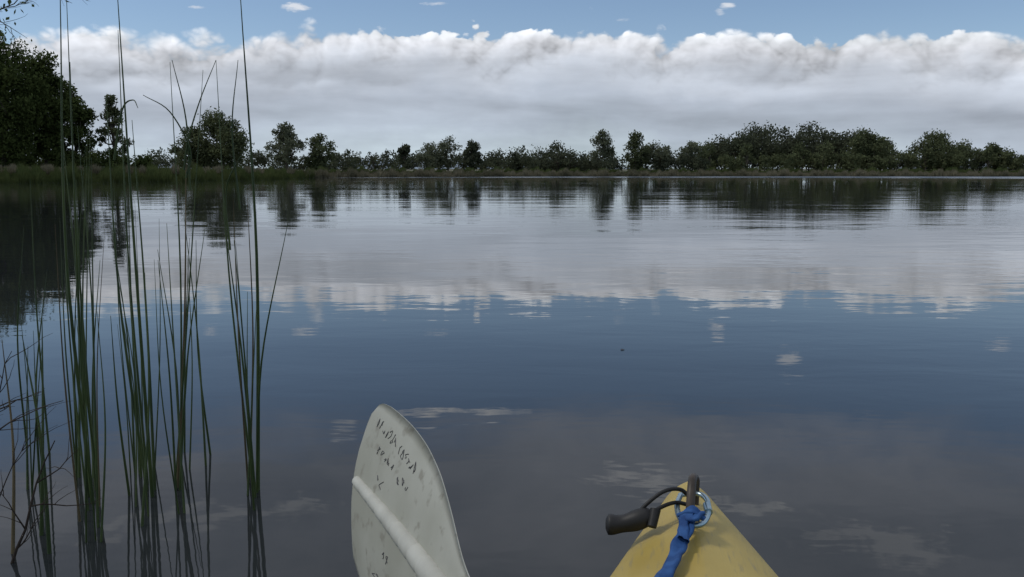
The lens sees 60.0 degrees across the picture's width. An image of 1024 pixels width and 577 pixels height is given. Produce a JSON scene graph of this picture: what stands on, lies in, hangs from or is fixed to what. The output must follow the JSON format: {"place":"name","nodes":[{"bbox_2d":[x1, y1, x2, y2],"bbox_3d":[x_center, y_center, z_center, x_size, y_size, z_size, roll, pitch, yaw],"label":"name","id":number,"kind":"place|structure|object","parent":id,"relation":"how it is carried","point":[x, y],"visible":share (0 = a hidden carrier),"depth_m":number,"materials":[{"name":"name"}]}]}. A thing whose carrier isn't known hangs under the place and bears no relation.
{"place":"outdoors","nodes":[
{"label":"outdoors","id":0,"kind":"place"},
{"bbox_2d":[351,404,469,576],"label":"kayak paddle","id":1,"kind":"object","parent":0,"point":[402,523],"visible":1,"depth_m":0.92,"materials":[{"name":"white plastic"}]},
{"bbox_2d":[0,176,1023,576],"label":"lake water","id":2,"kind":"structure","parent":0,"point":[810,376],"depth_m":3.97,"materials":[{"name":"blue liquid"}]},
{"bbox_2d":[2,185,51,553],"bbox_3d":[-1.277,0.204,2.358,0.108,0.972,0.975,-4,8,-26],"label":"bulrush clump","id":3,"kind":"object","parent":2,"relation":"in","point":[43,488],"visible":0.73,"depth_m":2.22,"materials":[{"name":"green plant"}]},
{"bbox_2d":[0,0,88,113],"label":"overhanging willow shrub","id":4,"kind":"object","parent":2,"relation":"in","point":[7,18],"visible":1,"depth_m":2.70,"materials":[{"name":"green plant"}]},
{"bbox_2d":[0,333,101,563],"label":"dead branch","id":5,"kind":"object","parent":2,"relation":"in","point":[19,545],"visible":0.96,"depth_m":1.94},
{"bbox_2d":[55,0,105,542],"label":"bulrush clump","id":6,"kind":"object","parent":2,"relation":"in","point":[80,371],"visible":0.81,"depth_m":2.20,"materials":[{"name":"green plant"}]},
{"bbox_2d":[106,0,160,525],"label":"bulrush clump","id":7,"kind":"object","parent":2,"relation":"in","point":[144,453],"visible":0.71,"depth_m":2.33,"materials":[{"name":"green plant"}]},
{"bbox_2d":[0,159,314,182],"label":"shore reed bed","id":8,"kind":"object","parent":2,"relation":"in","point":[28,174],"visible":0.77,"depth_m":79.95,"materials":[{"name":"green plant"}]},
{"bbox_2d":[154,67,210,513],"bbox_3d":[-0.883,0.068,2.396,0.140,1.342,0.587,-3,8,-21],"label":"bulrush clump","id":9,"kind":"object","parent":2,"relation":"in","point":[178,479],"visible":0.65,"depth_m":2.39,"materials":[{"name":"green plant"}]},
{"bbox_2d":[216,0,287,510],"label":"bulrush clump","id":10,"kind":"object","parent":2,"relation":"in","point":[250,472],"visible":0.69,"depth_m":2.32,"materials":[{"name":"green plant"}]},
{"bbox_2d":[113,60,243,249],"bbox_3d":[-0.849,-0.333,2.228,0.350,0.482,0.107,0,7,0],"label":"bulrush leaf","id":11,"kind":"object","parent":10,"relation":"attached to","point":[188,174],"visible":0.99,"depth_m":2.27,"materials":[{"name":"green plant"}]},
{"bbox_2d":[305,167,1023,177],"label":"shore reed bed","id":12,"kind":"object","parent":2,"relation":"in","point":[421,172],"visible":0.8,"depth_m":173.15,"materials":[{"name":"green plant"}]},
{"bbox_2d":[605,473,777,576],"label":"kayak","id":13,"kind":"object","parent":2,"relation":"on","point":[689,528],"visible":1,"depth_m":1.21,"materials":[{"name":"yellow plastic"}]},
{"bbox_2d":[0,0,1023,168],"label":"sky","id":14,"kind":"structure","parent":0,"point":[373,76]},
{"bbox_2d":[159,160,1007,168],"bbox_3d":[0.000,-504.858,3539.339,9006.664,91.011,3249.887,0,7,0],"label":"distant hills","id":15,"kind":"structure","parent":0,"point":[423,168],"depth_m":4158.95,"materials":[{"name":"green plant"}]},
{"bbox_2d":[303,165,1022,172],"bbox_3d":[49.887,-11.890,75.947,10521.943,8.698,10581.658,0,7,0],"label":"ground","id":16,"kind":"structure","parent":0,"point":[624,170],"depth_m":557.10,"materials":[{"name":"green plant"}]},
{"bbox_2d":[0,29,59,168],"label":"cottonwood tree","id":17,"kind":"object","parent":16,"relation":"on","point":[16,136],"visible":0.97,"depth_m":89.70,"materials":[{"name":"green plant"}]},
{"bbox_2d":[22,49,77,165],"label":"cottonwood tree","id":18,"kind":"object","parent":16,"relation":"on","point":[52,128],"visible":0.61,"depth_m":93.54,"materials":[{"name":"green plant"}]},
{"bbox_2d":[48,77,99,166],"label":"cottonwood tree","id":19,"kind":"object","parent":16,"relation":"on","point":[85,116],"visible":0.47,"depth_m":98.14,"materials":[{"name":"green plant"}]},
{"bbox_2d":[0,135,152,168],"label":"shoreline shrubs","id":20,"kind":"object","parent":16,"relation":"on","point":[100,160],"visible":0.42,"depth_m":96.99,"materials":[{"name":"green plant"}]},
{"bbox_2d":[95,94,134,165],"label":"willow sapling","id":21,"kind":"object","parent":16,"relation":"on","point":[112,111],"visible":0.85,"depth_m":100.06,"materials":[{"name":"green plant"}]},
{"bbox_2d":[0,163,321,174],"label":"shore grass","id":22,"kind":"structure","parent":16,"relation":"on","point":[48,169],"depth_m":86.45,"materials":[{"name":"green plant"}]},
{"bbox_2d":[167,123,215,167],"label":"cottonwood tree","id":23,"kind":"object","parent":16,"relation":"on","point":[180,155],"visible":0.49,"depth_m":128.97,"materials":[{"name":"green plant"}]},
{"bbox_2d":[51,146,357,170],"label":"distant tree line","id":24,"kind":"object","parent":16,"relation":"on","point":[260,159],"visible":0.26,"depth_m":164.41,"materials":[{"name":"green plant"}]},
{"bbox_2d":[191,106,254,168],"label":"cottonwood tree","id":25,"kind":"object","parent":16,"relation":"on","point":[211,127],"visible":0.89,"depth_m":127.11,"materials":[{"name":"green plant"}]},
{"bbox_2d":[263,121,306,168],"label":"cottonwood tree","id":26,"kind":"object","parent":16,"relation":"on","point":[287,144],"visible":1,"depth_m":153.43,"materials":[{"name":"green plant"}]},
{"bbox_2d":[302,133,337,169],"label":"cottonwood tree","id":27,"kind":"object","parent":16,"relation":"on","point":[316,158],"visible":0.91,"depth_m":154.87,"materials":[{"name":"green plant"}]},
{"bbox_2d":[397,143,412,168],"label":"juniper tree","id":28,"kind":"object","parent":16,"relation":"on","point":[403,159],"visible":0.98,"depth_m":182.66,"materials":[{"name":"green plant"}]},
{"bbox_2d":[415,141,443,168],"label":"russian olive tree","id":29,"kind":"object","parent":16,"relation":"on","point":[428,157],"visible":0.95,"depth_m":186.73,"materials":[{"name":"green plant"}]},
{"bbox_2d":[432,134,463,170],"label":"russian olive tree","id":30,"kind":"object","parent":16,"relation":"on","point":[445,146],"visible":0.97,"depth_m":188.09,"materials":[{"name":"green plant"}]},
{"bbox_2d":[460,139,483,168],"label":"juniper tree","id":31,"kind":"object","parent":16,"relation":"on","point":[472,148],"visible":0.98,"depth_m":185.16,"materials":[{"name":"green plant"}]},
{"bbox_2d":[332,147,710,170],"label":"distant tree line","id":32,"kind":"object","parent":16,"relation":"on","point":[383,159],"visible":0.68,"depth_m":198.04,"materials":[{"name":"green plant"}]},
{"bbox_2d":[482,140,605,171],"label":"distant tree line","id":33,"kind":"object","parent":16,"relation":"on","point":[519,157],"visible":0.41,"depth_m":204.58,"materials":[{"name":"green plant"}]},
{"bbox_2d":[587,129,618,170],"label":"cottonwood tree","id":34,"kind":"object","parent":16,"relation":"on","point":[604,150],"visible":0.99,"depth_m":192.88,"materials":[{"name":"green plant"}]},
{"bbox_2d":[623,129,651,169],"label":"cottonwood tree","id":35,"kind":"object","parent":16,"relation":"on","point":[638,156],"visible":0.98,"depth_m":194.65,"materials":[{"name":"green plant"}]},
{"bbox_2d":[638,140,675,170],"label":"cottonwood tree","id":36,"kind":"object","parent":16,"relation":"on","point":[659,156],"visible":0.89,"depth_m":195.63,"materials":[{"name":"green plant"}]},
{"bbox_2d":[678,140,700,169],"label":"cottonwood tree","id":37,"kind":"object","parent":16,"relation":"on","point":[692,148],"visible":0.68,"depth_m":198.80,"materials":[{"name":"green plant"}]},
{"bbox_2d":[687,120,895,170],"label":"distant tree grove","id":38,"kind":"object","parent":16,"relation":"on","point":[766,146],"visible":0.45,"depth_m":223.59,"materials":[{"name":"green plant"}]},
{"bbox_2d":[695,140,1023,170],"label":"distant tree understory","id":39,"kind":"object","parent":16,"relation":"on","point":[817,163],"visible":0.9,"depth_m":211.37,"materials":[{"name":"green plant"}]},
{"bbox_2d":[845,127,898,169],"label":"cottonwood tree","id":40,"kind":"object","parent":16,"relation":"on","point":[874,144],"visible":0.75,"depth_m":213.43,"materials":[{"name":"green plant"}]},
{"bbox_2d":[906,128,973,170],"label":"cottonwood tree","id":41,"kind":"object","parent":16,"relation":"on","point":[940,142],"visible":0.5,"depth_m":217.33,"materials":[{"name":"green plant"}]},
{"bbox_2d":[883,148,1023,170],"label":"distant tree line","id":42,"kind":"object","parent":16,"relation":"on","point":[980,166],"visible":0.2,"depth_m":220.14,"materials":[{"name":"green plant"}]},
{"bbox_2d":[975,142,1019,168],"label":"cottonwood tree","id":43,"kind":"object","parent":16,"relation":"on","point":[997,149],"visible":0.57,"depth_m":218.23,"materials":[{"name":"green plant"}]}
]}

